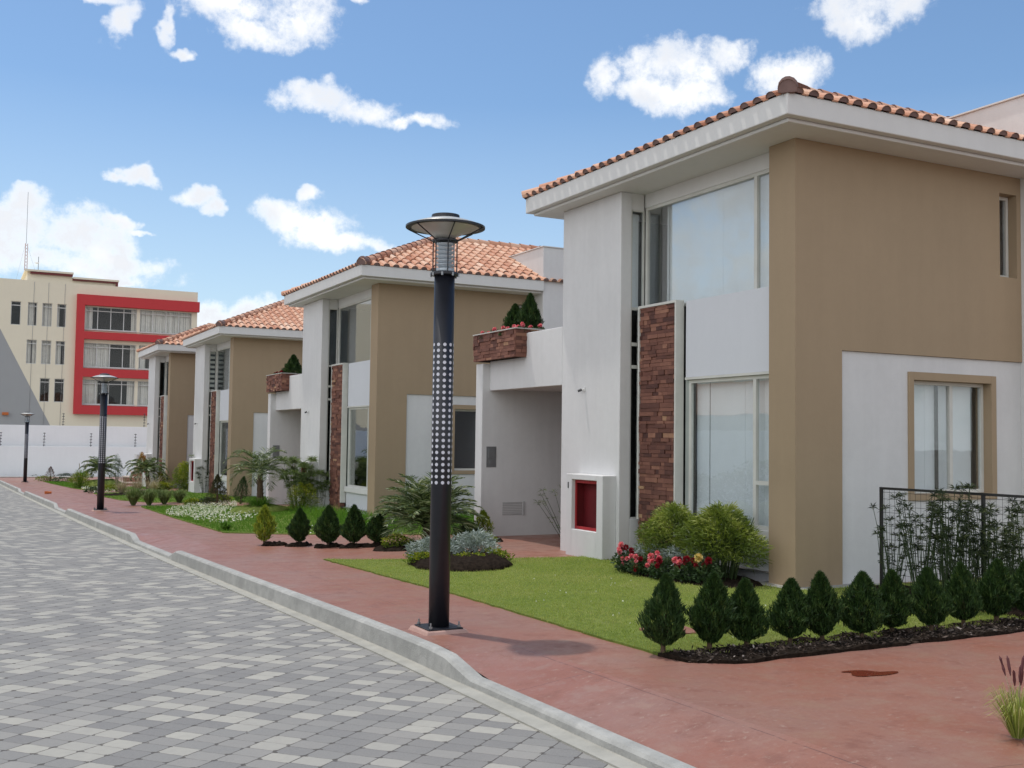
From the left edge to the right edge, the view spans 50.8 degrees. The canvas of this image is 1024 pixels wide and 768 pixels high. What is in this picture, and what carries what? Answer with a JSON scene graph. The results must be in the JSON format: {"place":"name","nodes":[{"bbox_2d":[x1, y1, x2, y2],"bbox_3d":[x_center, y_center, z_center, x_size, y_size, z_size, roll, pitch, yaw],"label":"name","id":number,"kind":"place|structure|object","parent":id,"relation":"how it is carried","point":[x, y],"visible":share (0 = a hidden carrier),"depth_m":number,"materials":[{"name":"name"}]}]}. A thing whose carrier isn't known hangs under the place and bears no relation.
{"place":"outdoors","nodes":[
{"label":"outdoors","id":0,"kind":"place"},
{"bbox_2d":[43,481,164,490],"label":"lawn","id":1,"kind":"structure","parent":0,"point":[81,489],"depth_m":50.11,"materials":[{"name":"green plant"}]},
{"bbox_2d":[78,479,120,486],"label":"flower bed","id":2,"kind":"object","parent":1,"relation":"on","point":[94,483],"visible":0.55,"depth_m":49.00,"materials":[{"name":"green plant"}]},
{"bbox_2d":[78,455,123,478],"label":"palm","id":3,"kind":"object","parent":2,"relation":"on","point":[94,463],"visible":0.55,"depth_m":49.63,"materials":[{"name":"green plant"}]},
{"bbox_2d":[93,491,265,502],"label":"lawn","id":4,"kind":"structure","parent":0,"point":[159,501],"depth_m":35.73,"materials":[{"name":"green plant"}]},
{"bbox_2d":[170,460,188,489],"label":"bamboo bush","id":5,"kind":"object","parent":4,"relation":"on","point":[184,474],"visible":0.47,"depth_m":39.85,"materials":[{"name":"green plant"}]},
{"bbox_2d":[0,486,613,767],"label":"road","id":6,"kind":"structure","parent":0,"point":[114,653],"depth_m":8.11,"materials":[{"name":"grey stone"}]},
{"bbox_2d":[0,484,646,767],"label":"gutter","id":7,"kind":"object","parent":6,"relation":"on","point":[596,751],"visible":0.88,"depth_m":8.41,"materials":[{"name":"concrete"}]},
{"bbox_2d":[141,504,473,534],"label":"lawn","id":8,"kind":"structure","parent":0,"point":[247,532],"depth_m":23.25,"materials":[{"name":"green plant"}]},
{"bbox_2d":[166,499,236,516],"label":"clover flowers","id":9,"kind":"object","parent":8,"relation":"on","point":[197,508],"visible":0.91,"depth_m":28.36,"materials":[{"name":"white plant"}]},
{"bbox_2d":[192,507,257,521],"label":"clover flowers","id":10,"kind":"object","parent":8,"relation":"on","point":[223,514],"visible":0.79,"depth_m":25.47,"materials":[{"name":"white plant"}]},
{"bbox_2d":[239,496,275,506],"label":"grass clump","id":11,"kind":"object","parent":8,"relation":"on","point":[253,501],"visible":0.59,"depth_m":26.91,"materials":[{"name":"green plant"}]},
{"bbox_2d":[230,504,288,513],"bbox_3d":[-6.361,3.149,27.167,1.513,0.273,1.816,2,-3,-27],"label":"flower bed","id":12,"kind":"object","parent":8,"relation":"on","point":[273,508],"visible":0.67,"depth_m":26.65,"materials":[{"name":"green plant"}]},
{"bbox_2d":[220,446,294,502],"bbox_3d":[-6.369,2.347,27.175,1.938,1.573,1.825,2,-3,-27],"label":"palm","id":13,"kind":"object","parent":12,"relation":"on","point":[256,466],"visible":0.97,"depth_m":27.06,"materials":[{"name":"green plant"}]},
{"bbox_2d":[277,455,318,507],"bbox_3d":[-5.335,2.496,27.056,1.197,1.480,1.120,2,-3,-27],"label":"papyrus plant","id":14,"kind":"object","parent":8,"relation":"on","point":[298,477],"visible":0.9,"depth_m":26.94,"materials":[{"name":"green plant"}]},
{"bbox_2d":[283,481,321,510],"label":"bamboo bush","id":15,"kind":"object","parent":8,"relation":"on","point":[310,498],"visible":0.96,"depth_m":26.64,"materials":[{"name":"green plant"}]},
{"bbox_2d":[312,469,330,505],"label":"papyrus plant","id":16,"kind":"object","parent":8,"relation":"on","point":[326,482],"visible":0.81,"depth_m":27.06,"materials":[{"name":"green plant"}]},
{"bbox_2d":[283,502,473,529],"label":"grass","id":17,"kind":"structure","parent":0,"point":[339,512],"depth_m":23.86,"materials":[{"name":"green plant"}]},
{"bbox_2d":[0,477,1023,767],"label":"sidewalk","id":18,"kind":"structure","parent":0,"point":[926,705],"depth_m":7.64,"materials":[{"name":"red concrete"}]},
{"bbox_2d":[20,412,32,482],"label":"street lamp","id":19,"kind":"object","parent":18,"relation":"on","point":[27,415],"visible":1,"depth_m":56.83,"materials":[{"name":"grey metal"}]},
{"bbox_2d":[91,373,118,510],"bbox_3d":[-11.134,1.601,29.325,0.718,3.785,0.718,2,-3,-27],"label":"street lamp","id":20,"kind":"object","parent":18,"relation":"on","point":[104,378],"visible":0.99,"depth_m":29.25,"materials":[{"name":"grey metal"}]},
{"bbox_2d":[124,487,144,504],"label":"grass clump","id":21,"kind":"object","parent":18,"relation":"on","point":[132,496],"visible":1,"depth_m":32.29,"materials":[{"name":"green plant"}]},
{"bbox_2d":[124,457,168,489],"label":"palm","id":22,"kind":"object","parent":18,"relation":"on","point":[147,466],"visible":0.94,"depth_m":42.31,"materials":[{"name":"green plant"}]},
{"bbox_2d":[137,488,159,504],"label":"grass clump","id":23,"kind":"object","parent":18,"relation":"on","point":[149,495],"visible":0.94,"depth_m":32.39,"materials":[{"name":"green plant"}]},
{"bbox_2d":[136,323,215,487],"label":"house","id":24,"kind":"structure","parent":18,"relation":"on","point":[170,412],"depth_m":44.08,"materials":[{"name":"beige paint"}]},
{"bbox_2d":[204,474,230,504],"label":"conical shrub","id":25,"kind":"object","parent":18,"relation":"on","point":[217,480],"visible":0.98,"depth_m":30.64,"materials":[{"name":"green plant"}]},
{"bbox_2d":[181,299,303,496],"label":"house","id":26,"kind":"structure","parent":18,"relation":"on","point":[239,358],"depth_m":36.70,"materials":[{"name":"beige paint"}]},
{"bbox_2d":[233,476,251,503],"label":"leaning cypress","id":27,"kind":"object","parent":18,"relation":"on","point":[244,481],"visible":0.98,"depth_m":31.06,"materials":[{"name":"green plant"}]},
{"bbox_2d":[261,541,286,545],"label":"flower bed","id":28,"kind":"object","parent":18,"relation":"on","point":[273,543],"visible":0.98,"depth_m":18.37,"materials":[{"name":"soil"}]},
{"bbox_2d":[252,504,277,542],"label":"golden cypress","id":29,"kind":"object","parent":28,"relation":"on","point":[264,514],"visible":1,"depth_m":18.48,"materials":[{"name":"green plant"}]},
{"bbox_2d":[284,541,311,546],"bbox_3d":[-3.616,2.714,18.322,0.498,0.103,0.305,2,-3,-27],"label":"flower bed","id":30,"kind":"object","parent":18,"relation":"on","point":[300,544],"visible":1,"depth_m":18.22,"materials":[{"name":"soil"}]},
{"bbox_2d":[285,507,310,541],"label":"dwarf cypress","id":31,"kind":"object","parent":30,"relation":"on","point":[298,527],"visible":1,"depth_m":18.27,"materials":[{"name":"green plant"}]},
{"bbox_2d":[314,542,339,548],"bbox_3d":[-3.064,2.687,17.980,0.487,0.102,0.304,2,-3,-27],"label":"flower bed","id":32,"kind":"object","parent":18,"relation":"on","point":[330,545],"visible":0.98,"depth_m":17.89,"materials":[{"name":"soil"}]},
{"bbox_2d":[312,505,341,544],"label":"dwarf cypress","id":33,"kind":"object","parent":32,"relation":"on","point":[327,523],"visible":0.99,"depth_m":17.90,"materials":[{"name":"green plant"}]},
{"bbox_2d":[0,480,695,767],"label":"kerb","id":34,"kind":"structure","parent":18,"relation":"on","point":[439,659],"depth_m":9.33,"materials":[{"name":"concrete"}]},
{"bbox_2d":[339,542,364,548],"bbox_3d":[-2.630,2.664,17.801,0.489,0.102,0.303,2,-3,-27],"label":"flower bed","id":35,"kind":"object","parent":18,"relation":"on","point":[351,545],"visible":0.97,"depth_m":17.70,"materials":[{"name":"soil"}]},
{"bbox_2d":[338,504,366,543],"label":"dwarf cypress","id":36,"kind":"object","parent":35,"relation":"on","point":[354,525],"visible":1,"depth_m":17.73,"materials":[{"name":"green plant"}]},
{"bbox_2d":[362,542,383,547],"bbox_3d":[-2.236,2.644,17.779,0.486,0.105,0.303,2,-3,-27],"label":"flower bed","id":37,"kind":"object","parent":18,"relation":"on","point":[369,545],"visible":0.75,"depth_m":17.67,"materials":[{"name":"soil"}]},
{"bbox_2d":[361,511,390,542],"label":"dwarf cypress","id":38,"kind":"object","parent":37,"relation":"on","point":[374,530],"visible":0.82,"depth_m":17.71,"materials":[{"name":"green plant"}]},
{"bbox_2d":[266,236,563,515],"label":"house","id":39,"kind":"structure","parent":18,"relation":"on","point":[350,406],"depth_m":25.78,"materials":[{"name":"beige paint"}]},
{"bbox_2d":[281,354,301,373],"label":"dwarf cypress","id":40,"kind":"object","parent":39,"relation":"on","point":[293,365],"visible":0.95,"depth_m":29.93,"materials":[{"name":"green plant"}]},
{"bbox_2d":[337,297,370,366],"bbox_3d":[-3.746,-1.235,26.210,0.054,1.548,2.910,2,-3,-27],"label":"window","id":41,"kind":"structure","parent":39,"relation":"in","point":[339,315],"depth_m":27.44,"materials":[{"name":"white metal"}]},
{"bbox_2d":[348,407,368,488],"bbox_3d":[-3.559,1.505,25.549,0.049,1.912,1.785,2,-3,-27],"label":"window","id":42,"kind":"structure","parent":39,"relation":"in","point":[350,410],"depth_m":26.26,"materials":[{"name":"glass"}]},
{"bbox_2d":[373,539,477,551],"bbox_3d":[-1.379,2.615,17.534,1.900,0.152,1.108,2,-3,-27],"label":"flower bed","id":43,"kind":"object","parent":18,"relation":"on","point":[399,547],"visible":0.24,"depth_m":17.09,"materials":[{"name":"soil"}]},
{"bbox_2d":[381,532,417,547],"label":"lime groundcover","id":44,"kind":"object","parent":43,"relation":"on","point":[396,541],"visible":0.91,"depth_m":17.23,"materials":[{"name":"green plant"}]},
{"bbox_2d":[364,471,487,544],"bbox_3d":[-1.420,2.062,17.824,1.916,1.254,1.940,0,-3,17],"label":"palm","id":45,"kind":"object","parent":43,"relation":"on","point":[417,509],"visible":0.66,"depth_m":17.57,"materials":[{"name":"green plant"}]},
{"bbox_2d":[406,212,484,635],"bbox_3d":[-0.625,0.351,9.656,0.718,3.785,0.718,2,-3,-27],"label":"street lamp","id":46,"kind":"object","parent":18,"relation":"on","point":[444,230],"visible":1,"depth_m":9.58,"materials":[{"name":"metal"}]},
{"bbox_2d":[473,76,1023,589],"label":"house","id":47,"kind":"structure","parent":18,"relation":"on","point":[793,318],"depth_m":14.08,"materials":[{"name":"beige paint"}]},
{"bbox_2d":[502,303,519,327],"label":"dwarf cypress","id":48,"kind":"object","parent":47,"relation":"on","point":[510,320],"visible":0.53,"depth_m":18.78,"materials":[{"name":"green plant"}]},
{"bbox_2d":[517,293,543,327],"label":"dwarf cypress","id":49,"kind":"object","parent":47,"relation":"on","point":[529,314],"visible":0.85,"depth_m":18.54,"materials":[{"name":"green plant"}]},
{"bbox_2d":[629,309,637,518],"bbox_3d":[1.774,0.426,15.714,0.166,3.046,0.056,2,-3,-27],"label":"window","id":50,"kind":"structure","parent":47,"relation":"in","point":[632,344],"depth_m":15.72,"materials":[{"name":"grey glass"}]},
{"bbox_2d":[631,210,644,308],"bbox_3d":[1.815,-1.822,15.888,0.236,1.458,0.136,2,-3,-27],"label":"window","id":51,"kind":"structure","parent":47,"relation":"in","point":[635,218],"depth_m":15.93,"materials":[{"name":"grey glass"}]},
{"bbox_2d":[645,169,768,306],"bbox_3d":[2.694,-1.871,14.606,0.152,1.548,2.910,2,-3,-27],"label":"window","id":52,"kind":"structure","parent":47,"relation":"in","point":[719,240],"depth_m":14.56,"materials":[{"name":"clear glass"}]},
{"bbox_2d":[688,374,768,529],"bbox_3d":[2.883,0.869,13.947,0.154,1.912,1.785,2,-3,-27],"label":"window","id":53,"kind":"structure","parent":47,"relation":"in","point":[733,431],"depth_m":14.08,"materials":[{"name":"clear glass"}]},
{"bbox_2d":[914,381,983,492],"bbox_3d":[5.598,0.697,14.063,1.424,1.434,0.152,2,-3,-27],"label":"window","id":54,"kind":"structure","parent":47,"relation":"in","point":[954,447],"depth_m":14.13,"materials":[{"name":"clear glass"}]},
{"bbox_2d":[999,196,1008,276],"bbox_3d":[6.605,-1.988,14.647,0.330,1.120,0.050,2,-3,-27],"label":"window","id":55,"kind":"structure","parent":47,"relation":"in","point":[1004,200],"depth_m":14.69,"materials":[{"name":"white glass"}]},
{"bbox_2d":[658,616,1023,663],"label":"flower bed","id":56,"kind":"object","parent":18,"relation":"on","point":[791,653],"visible":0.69,"depth_m":8.68,"materials":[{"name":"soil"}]},
{"bbox_2d":[636,572,690,652],"bbox_3d":[1.218,1.812,8.443,0.465,0.678,0.432,6,-5,-27],"label":"dwarf cypress","id":57,"kind":"object","parent":56,"relation":"on","point":[663,603],"visible":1,"depth_m":8.39,"materials":[{"name":"green plant"}]},
{"bbox_2d":[685,571,739,649],"bbox_3d":[1.606,1.820,8.576,0.446,0.684,0.443,4,-1,-12],"label":"dwarf cypress","id":58,"kind":"object","parent":56,"relation":"on","point":[712,606],"visible":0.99,"depth_m":8.49,"materials":[{"name":"green plant"}]},
{"bbox_2d":[720,577,774,645],"bbox_3d":[1.876,1.859,8.711,0.464,0.610,0.431,-1,-1,4],"label":"dwarf cypress","id":59,"kind":"object","parent":56,"relation":"on","point":[754,622],"visible":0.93,"depth_m":8.60,"materials":[{"name":"green plant"}]},
{"bbox_2d":[765,576,815,643],"bbox_3d":[2.291,1.879,8.874,0.458,0.592,0.430,1,-3,19],"label":"dwarf cypress","id":60,"kind":"object","parent":56,"relation":"on","point":[791,597],"visible":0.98,"depth_m":8.82,"materials":[{"name":"green plant"}]},
{"bbox_2d":[801,570,846,641],"bbox_3d":[2.559,1.859,8.927,0.403,0.650,0.405,-2,-1,35],"label":"dwarf cypress","id":61,"kind":"object","parent":56,"relation":"on","point":[827,617],"visible":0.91,"depth_m":8.87,"materials":[{"name":"green plant"}]},
{"bbox_2d":[839,570,892,637],"bbox_3d":[2.969,1.883,9.121,0.469,0.625,0.500,5,-5,-40],"label":"dwarf cypress","id":62,"kind":"object","parent":56,"relation":"on","point":[860,600],"visible":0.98,"depth_m":9.03,"materials":[{"name":"green plant"}]},
{"bbox_2d":[869,568,915,631],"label":"dwarf cypress","id":63,"kind":"object","parent":56,"relation":"on","point":[894,591],"visible":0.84,"depth_m":9.32,"materials":[{"name":"green plant"}]},
{"bbox_2d":[908,565,956,630],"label":"dwarf cypress","id":64,"kind":"object","parent":56,"relation":"on","point":[927,593],"visible":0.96,"depth_m":9.45,"materials":[{"name":"green plant"}]},
{"bbox_2d":[944,562,983,626],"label":"dwarf cypress","id":65,"kind":"object","parent":56,"relation":"on","point":[961,586],"visible":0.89,"depth_m":9.77,"materials":[{"name":"green plant"}]},
{"bbox_2d":[976,558,1022,621],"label":"dwarf cypress","id":66,"kind":"object","parent":56,"relation":"on","point":[998,591],"visible":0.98,"depth_m":10.04,"materials":[{"name":"green plant"}]},
{"bbox_2d":[1012,560,1023,611],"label":"dwarf cypress","id":67,"kind":"object","parent":56,"relation":"on","point":[1018,577],"visible":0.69,"depth_m":10.32,"materials":[{"name":"green plant"}]},
{"bbox_2d":[842,670,897,675],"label":"puddle","id":68,"kind":"object","parent":18,"relation":"on","point":[863,673],"visible":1,"depth_m":7.79,"materials":[{"name":"brown liquid"}]},
{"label":"flower bed","id":69,"kind":"structure","parent":18,"relation":"on","visible":0},
{"bbox_2d":[471,509,493,533],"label":"feathery conifer","id":70,"kind":"object","parent":69,"relation":"on","point":[478,520],"visible":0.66,"depth_m":18.25,"materials":[{"name":"green plant"}]},
{"bbox_2d":[0,0,1023,326],"label":"sky","id":71,"kind":"structure","parent":0,"point":[237,154],"materials":[{"name":"blue"}]},
{"bbox_2d":[323,555,1023,655],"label":"lawn","id":72,"kind":"structure","parent":0,"point":[599,636],"depth_m":11.78,"materials":[{"name":"green plant"}]},
{"bbox_2d":[407,549,513,571],"bbox_3d":[-0.740,2.434,14.938,1.376,0.232,1.914,2,-3,-27],"label":"flower bed","id":73,"kind":"object","parent":72,"relation":"on","point":[475,562],"visible":0.55,"depth_m":14.39,"materials":[{"name":"soil"}]},
{"bbox_2d":[402,536,464,556],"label":"silver bush","id":74,"kind":"object","parent":73,"relation":"on","point":[422,545],"visible":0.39,"depth_m":15.17,"materials":[{"name":"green plant"}]},
{"bbox_2d":[450,527,502,553],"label":"silver bush","id":75,"kind":"object","parent":73,"relation":"on","point":[461,540],"visible":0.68,"depth_m":15.22,"materials":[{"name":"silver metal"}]},
{"bbox_2d":[619,565,762,587],"bbox_3d":[2.206,2.404,13.698,1.240,0.112,2.723,2,-3,-27],"label":"flower bed","id":76,"kind":"object","parent":72,"relation":"on","point":[731,583],"visible":0.15,"depth_m":12.89,"materials":[{"name":"soil"}]},
{"bbox_2d":[610,542,637,572],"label":"rose bush","id":77,"kind":"object","parent":76,"relation":"on","point":[620,552],"visible":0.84,"depth_m":13.93,"materials":[{"name":"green plant"}]},
{"bbox_2d":[625,553,651,575],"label":"rose bush","id":78,"kind":"object","parent":76,"relation":"on","point":[637,560],"visible":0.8,"depth_m":13.56,"materials":[{"name":"green plant"}]},
{"bbox_2d":[645,550,674,579],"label":"rose bush","id":79,"kind":"object","parent":76,"relation":"on","point":[655,562],"visible":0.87,"depth_m":13.23,"materials":[{"name":"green plant"}]},
{"bbox_2d":[634,499,720,563],"bbox_3d":[2.073,1.988,13.903,1.094,0.984,1.449,2,-3,-27],"label":"bush","id":80,"kind":"object","parent":76,"relation":"on","point":[674,513],"visible":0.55,"depth_m":13.76,"materials":[{"name":"green plant"}]},
{"bbox_2d":[650,545,710,576],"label":"silver bush","id":81,"kind":"object","parent":76,"relation":"on","point":[673,550],"visible":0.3,"depth_m":13.34,"materials":[{"name":"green plant"}]},
{"bbox_2d":[669,555,707,582],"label":"rose bush","id":82,"kind":"object","parent":76,"relation":"on","point":[680,563],"visible":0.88,"depth_m":12.95,"materials":[{"name":"green plant"}]},
{"bbox_2d":[689,553,725,583],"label":"rose bush","id":83,"kind":"object","parent":76,"relation":"on","point":[705,562],"visible":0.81,"depth_m":12.80,"materials":[{"name":"green plant"}]},
{"bbox_2d":[670,500,774,579],"bbox_3d":[2.538,1.929,13.149,1.082,1.031,1.557,2,-3,-27],"label":"bamboo bush","id":84,"kind":"object","parent":76,"relation":"on","point":[738,527],"visible":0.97,"depth_m":12.99,"materials":[{"name":"green plant"}]},
{"bbox_2d":[874,585,1023,616],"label":"flower bed","id":85,"kind":"object","parent":72,"relation":"on","point":[1015,612],"visible":0.04,"depth_m":10.56,"materials":[{"name":"green plant"}]},
{"bbox_2d":[869,503,916,580],"bbox_3d":[4.326,1.834,12.224,0.607,1.005,0.512,2,-3,-27],"label":"bamboo plant","id":86,"kind":"object","parent":85,"relation":"on","point":[887,558],"visible":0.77,"depth_m":12.25,"materials":[{"name":"green plant"}]},
{"bbox_2d":[888,491,946,589],"bbox_3d":[4.490,1.736,11.895,0.654,1.157,0.554,-1,-4,32],"label":"bamboo plant","id":87,"kind":"object","parent":85,"relation":"on","point":[913,570],"visible":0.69,"depth_m":11.91,"materials":[{"name":"green plant"}]},
{"bbox_2d":[916,481,975,591],"bbox_3d":[4.649,1.663,11.584,0.664,1.264,0.580,1,-3,-5],"label":"papyrus plant","id":88,"kind":"object","parent":85,"relation":"on","point":[943,566],"visible":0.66,"depth_m":11.50,"materials":[{"name":"green plant"}]},
{"bbox_2d":[933,497,990,583],"bbox_3d":[4.761,1.735,11.352,0.680,1.093,0.571,1,-3,0],"label":"papyrus plant","id":89,"kind":"object","parent":85,"relation":"on","point":[948,528],"visible":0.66,"depth_m":11.30,"materials":[{"name":"green plant"}]},
{"bbox_2d":[953,498,1012,583],"bbox_3d":[4.868,1.724,11.127,0.634,1.086,0.490,-2,-4,38],"label":"papyrus plant","id":90,"kind":"object","parent":85,"relation":"on","point":[982,541],"visible":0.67,"depth_m":11.16,"materials":[{"name":"green plant"}]},
{"bbox_2d":[973,498,1023,574],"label":"bamboo plant","id":91,"kind":"object","parent":85,"relation":"on","point":[1009,524],"visible":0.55,"depth_m":10.85,"materials":[{"name":"green plant"}]},
{"bbox_2d":[996,502,1023,574],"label":"bamboo plant","id":92,"kind":"object","parent":85,"relation":"on","point":[1008,532],"visible":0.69,"depth_m":10.69,"materials":[{"name":"green plant"}]},
{"bbox_2d":[879,487,1023,585],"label":"wire fence","id":93,"kind":"object","parent":72,"relation":"on","point":[882,514],"visible":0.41,"depth_m":12.17,"materials":[{"name":"black metal"}]},
{"bbox_2d":[984,655,1023,738],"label":"fountain grass","id":94,"kind":"object","parent":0,"point":[1014,716],"depth_m":5.96,"materials":[{"name":"green plant"}]},
{"label":"ground","id":95,"kind":"structure","parent":0,"visible":0},
{"bbox_2d":[0,446,145,475],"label":"boundary wall","id":96,"kind":"structure","parent":95,"relation":"on","point":[58,459],"depth_m":72.76,"materials":[{"name":"white paint"}]},
{"bbox_2d":[0,425,146,446],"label":"boundary wall","id":97,"kind":"structure","parent":95,"relation":"on","point":[72,436],"depth_m":73.81,"materials":[{"name":"white paint"}]},
{"bbox_2d":[0,269,199,426],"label":"office building","id":98,"kind":"structure","parent":95,"relation":"on","point":[65,337],"depth_m":85.94,"materials":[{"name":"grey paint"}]},
{"bbox_2d":[26,340,36,363],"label":"window","id":99,"kind":"structure","parent":98,"relation":"in","point":[34,345],"depth_m":84.60,"materials":[{"name":"metal"}]},
{"bbox_2d":[41,340,50,363],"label":"window","id":100,"kind":"structure","parent":98,"relation":"in","point":[44,360],"depth_m":85.12,"materials":[{"name":"metal"}]},
{"bbox_2d":[42,303,51,326],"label":"window","id":101,"kind":"structure","parent":98,"relation":"in","point":[47,308],"depth_m":85.24,"materials":[{"name":"glass"}]},
{"bbox_2d":[82,379,134,405],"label":"window","id":102,"kind":"structure","parent":98,"relation":"in","point":[91,388],"depth_m":86.69,"materials":[{"name":"metal"}]},
{"bbox_2d":[83,343,135,369],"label":"window","id":103,"kind":"structure","parent":98,"relation":"in","point":[100,352],"depth_m":87.01,"materials":[{"name":"glass"}]},
{"bbox_2d":[84,306,136,332],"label":"window","id":104,"kind":"structure","parent":98,"relation":"in","point":[89,310],"depth_m":86.97,"materials":[{"name":"metal"}]},
{"bbox_2d":[137,381,147,406],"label":"window","id":105,"kind":"structure","parent":98,"relation":"in","point":[141,399],"depth_m":88.36,"materials":[{"name":"metal"}]},
{"bbox_2d":[139,310,191,334],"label":"window","id":106,"kind":"structure","parent":98,"relation":"in","point":[154,321],"depth_m":89.33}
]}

